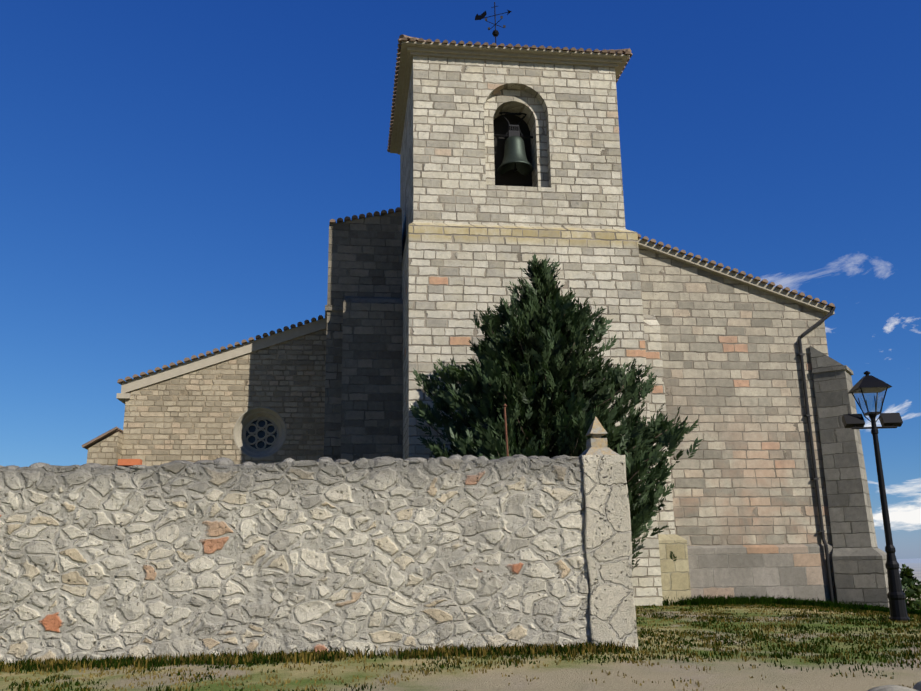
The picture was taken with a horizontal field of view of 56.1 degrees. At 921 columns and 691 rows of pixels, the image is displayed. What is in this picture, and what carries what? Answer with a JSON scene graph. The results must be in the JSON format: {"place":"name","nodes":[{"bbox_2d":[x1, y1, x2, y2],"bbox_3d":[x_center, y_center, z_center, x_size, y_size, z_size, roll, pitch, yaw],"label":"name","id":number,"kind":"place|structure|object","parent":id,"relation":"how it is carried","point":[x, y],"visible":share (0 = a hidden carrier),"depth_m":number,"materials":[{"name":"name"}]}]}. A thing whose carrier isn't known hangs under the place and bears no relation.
{"place":"outdoors","nodes":[
{"label":"outdoors","id":0,"kind":"place"},
{"bbox_2d":[87,432,122,465],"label":"wall","id":1,"kind":"structure","parent":0,"point":[107,451],"depth_m":22.62,"materials":[{"name":"beige stone"}]},
{"bbox_2d":[82,426,122,449],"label":"nave buttress tiles","id":2,"kind":"object","parent":1,"relation":"on","point":[98,439],"visible":0.46,"depth_m":22.67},
{"bbox_2d":[122,328,326,465],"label":"church wall","id":3,"kind":"structure","parent":0,"point":[193,416],"depth_m":23.85,"materials":[{"name":"beige stone"}]},
{"bbox_2d":[116,318,325,403],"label":"cornice","id":4,"kind":"structure","parent":3,"relation":"attached to","point":[213,359],"depth_m":24.07,"materials":[{"name":"beige stone"}]},
{"bbox_2d":[117,315,325,384],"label":"roof tiles","id":5,"kind":"object","parent":3,"relation":"on","point":[187,359],"visible":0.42,"depth_m":24.00,"materials":[{"name":"brown tile"}]},
{"bbox_2d":[233,407,286,458],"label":"rose window","id":6,"kind":"structure","parent":3,"relation":"in","point":[245,420],"depth_m":24.02,"materials":[{"name":"beige stone"}]},
{"bbox_2d":[0,558,920,690],"bbox_3d":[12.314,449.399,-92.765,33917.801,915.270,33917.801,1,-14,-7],"label":"ground","id":7,"kind":"structure","parent":0,"point":[722,675],"depth_m":9.13,"materials":[{"name":"green plant"}]},
{"bbox_2d":[0,456,589,663],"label":"stone wall","id":8,"kind":"structure","parent":7,"relation":"on","point":[178,558],"depth_m":10.79,"materials":[{"name":"beige stone"}]},
{"bbox_2d":[118,459,141,465],"bbox_3d":[-4.237,1.502,11.072,0.270,0.080,0.130,1,-14,-7],"label":"loose brick","id":9,"kind":"object","parent":8,"relation":"on","point":[126,462],"visible":0.79,"depth_m":11.01,"materials":[{"name":"orange brick"}]},
{"bbox_2d":[0,454,569,470],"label":"cemetery wall cap stones","id":10,"kind":"object","parent":8,"relation":"on","point":[224,461],"visible":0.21,"depth_m":11.18,"materials":[{"name":"grey stone"}]},
{"bbox_2d":[324,212,402,461],"bbox_3d":[-2.610,1.757,22.768,1.950,10.340,3.600,1,-14,-7],"label":"stair turret","id":11,"kind":"object","parent":7,"relation":"on","point":[363,418],"visible":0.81,"depth_m":21.51,"materials":[{"name":"stone"}]},
{"bbox_2d":[329,207,401,223],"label":"roof tiles","id":12,"kind":"object","parent":11,"relation":"on","point":[361,216],"visible":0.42,"depth_m":22.66,"materials":[{"name":"brown tile"}]},
{"bbox_2d":[0,593,920,690],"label":"grass tufts","id":13,"kind":"object","parent":7,"relation":"on","point":[249,659],"visible":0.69,"depth_m":10.36,"materials":[{"name":"green plant"}]},
{"bbox_2d":[503,404,508,455],"bbox_3d":[0.711,2.570,12.816,0.067,3.470,0.065,7,-16,-29],"label":"metal post","id":14,"kind":"object","parent":7,"relation":"on","point":[505,405],"visible":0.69,"depth_m":13.13,"materials":[{"name":"brown metal"}]},
{"bbox_2d":[400,56,662,605],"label":"tower","id":15,"kind":"structure","parent":7,"relation":"on","point":[474,237],"depth_m":20.58,"materials":[{"name":"stone"}]},
{"bbox_2d":[475,2,511,42],"bbox_3d":[1.240,-8.769,24.652,1.706,2.439,0.484,-4,-14,12],"label":"weather vane","id":16,"kind":"object","parent":15,"relation":"on","point":[495,33],"visible":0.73,"depth_m":24.88,"materials":[{"name":"black metal"}]},
{"bbox_2d":[395,47,621,154],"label":"tower cornice","id":17,"kind":"structure","parent":15,"relation":"attached to","point":[509,57],"depth_m":21.59,"materials":[{"name":"beige stone"}]},
{"bbox_2d":[387,34,631,152],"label":"tower roof","id":18,"kind":"structure","parent":17,"relation":"on","point":[406,41],"depth_m":21.54,"materials":[{"name":"brown tile"}]},
{"bbox_2d":[493,114,531,186],"bbox_3d":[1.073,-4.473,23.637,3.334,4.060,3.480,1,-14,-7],"label":"belfry opening","id":19,"kind":"object","parent":15,"relation":"attached to","point":[509,177],"depth_m":21.98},
{"bbox_2d":[494,112,532,171],"bbox_3d":[1.354,-5.136,21.718,1.240,1.650,0.120,1,-14,-7],"label":"bell yoke","id":20,"kind":"object","parent":15,"relation":"attached to","point":[512,131],"visible":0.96,"depth_m":21.77,"materials":[{"name":"black metal"}]},
{"bbox_2d":[497,136,532,175],"bbox_3d":[1.359,-4.796,21.634,0.900,0.870,0.900,1,-14,-7],"label":"bell","id":21,"kind":"object","parent":20,"relation":"hanging from","point":[514,149],"visible":0.94,"depth_m":21.47,"materials":[{"name":"green metal"}]},
{"bbox_2d":[409,254,702,570],"bbox_3d":[1.691,1.570,16.777,5.401,7.152,5.165,1,-14,-7],"label":"cypress","id":22,"kind":"object","parent":7,"relation":"on","point":[531,402],"depth_m":16.03,"materials":[{"name":"green plant"}]},
{"bbox_2d":[658,534,690,604],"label":"pilaster plinth","id":23,"kind":"structure","parent":7,"relation":"on","point":[675,578],"depth_m":18.92,"materials":[{"name":"stone"}]},
{"bbox_2d":[643,315,674,534],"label":"buttress","id":24,"kind":"structure","parent":23,"relation":"on","point":[653,348],"depth_m":20.04,"materials":[{"name":"beige stone"}]},
{"bbox_2d":[639,247,832,545],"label":"church wall","id":25,"kind":"structure","parent":7,"relation":"on","point":[733,385],"depth_m":20.54,"materials":[{"name":"beige stone"}]},
{"bbox_2d":[638,238,834,315],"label":"cornice","id":26,"kind":"structure","parent":25,"relation":"attached to","point":[738,278],"depth_m":21.19,"materials":[{"name":"beige stone"}]},
{"bbox_2d":[638,234,834,306],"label":"roof tiles","id":27,"kind":"object","parent":26,"relation":"on","point":[734,270],"visible":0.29,"depth_m":21.12,"materials":[{"name":"brown tile"}]},
{"bbox_2d":[797,307,835,601],"bbox_3d":[8.774,2.433,20.450,1.051,7.011,0.198,0,-14,-5],"label":"downpipe","id":28,"kind":"object","parent":25,"relation":"attached to","point":[801,355],"visible":0.92,"depth_m":20.39,"materials":[{"name":"grey metal"}]},
{"bbox_2d":[687,544,836,601],"bbox_3d":[6.702,5.383,19.774,4.880,1.580,0.570,1,-14,-7],"label":"wall base","id":29,"kind":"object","parent":7,"relation":"on","point":[796,571],"depth_m":19.56,"materials":[{"name":"grey stone"}]},
{"bbox_2d":[770,597,920,614],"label":"grass tufts","id":30,"kind":"object","parent":7,"relation":"on","point":[865,605],"visible":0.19,"depth_m":18.88,"materials":[{"name":"green plant"}]},
{"bbox_2d":[810,346,888,607],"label":"buttress","id":31,"kind":"structure","parent":7,"relation":"on","point":[859,557],"depth_m":19.98,"materials":[{"name":"grey stone"}]},
{"bbox_2d":[842,371,909,621],"bbox_3d":[6.882,2.392,14.079,0.907,4.051,0.544,-2,-14,4],"label":"street lamp","id":32,"kind":"object","parent":7,"relation":"on","point":[896,596],"depth_m":14.21,"materials":[{"name":"black metal"}]},
{"bbox_2d":[867,681,920,690],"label":"limestone rocks","id":33,"kind":"object","parent":7,"relation":"on","point":[917,686],"visible":1,"depth_m":7.22,"materials":[{"name":"grey stone"}]},
{"bbox_2d":[900,564,920,608],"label":"bush","id":34,"kind":"object","parent":7,"relation":"on","point":[909,586],"depth_m":34.30,"materials":[{"name":"green plant"}]},
{"bbox_2d":[0,0,920,558],"label":"sky","id":35,"kind":"structure","parent":0,"point":[174,174],"materials":[{"name":"blue"}]},
{"bbox_2d":[579,455,638,648],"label":"gate pillar","id":36,"kind":"structure","parent":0,"point":[608,553],"depth_m":10.98,"materials":[{"name":"beige stone"}]},
{"bbox_2d":[580,417,618,455],"bbox_3d":[1.831,1.233,11.630,0.494,0.568,0.492,1,-14,-7],"label":"pillar finial","id":37,"kind":"object","parent":36,"relation":"on","point":[596,443],"visible":0.9,"depth_m":11.51,"materials":[{"name":"beige stone"}]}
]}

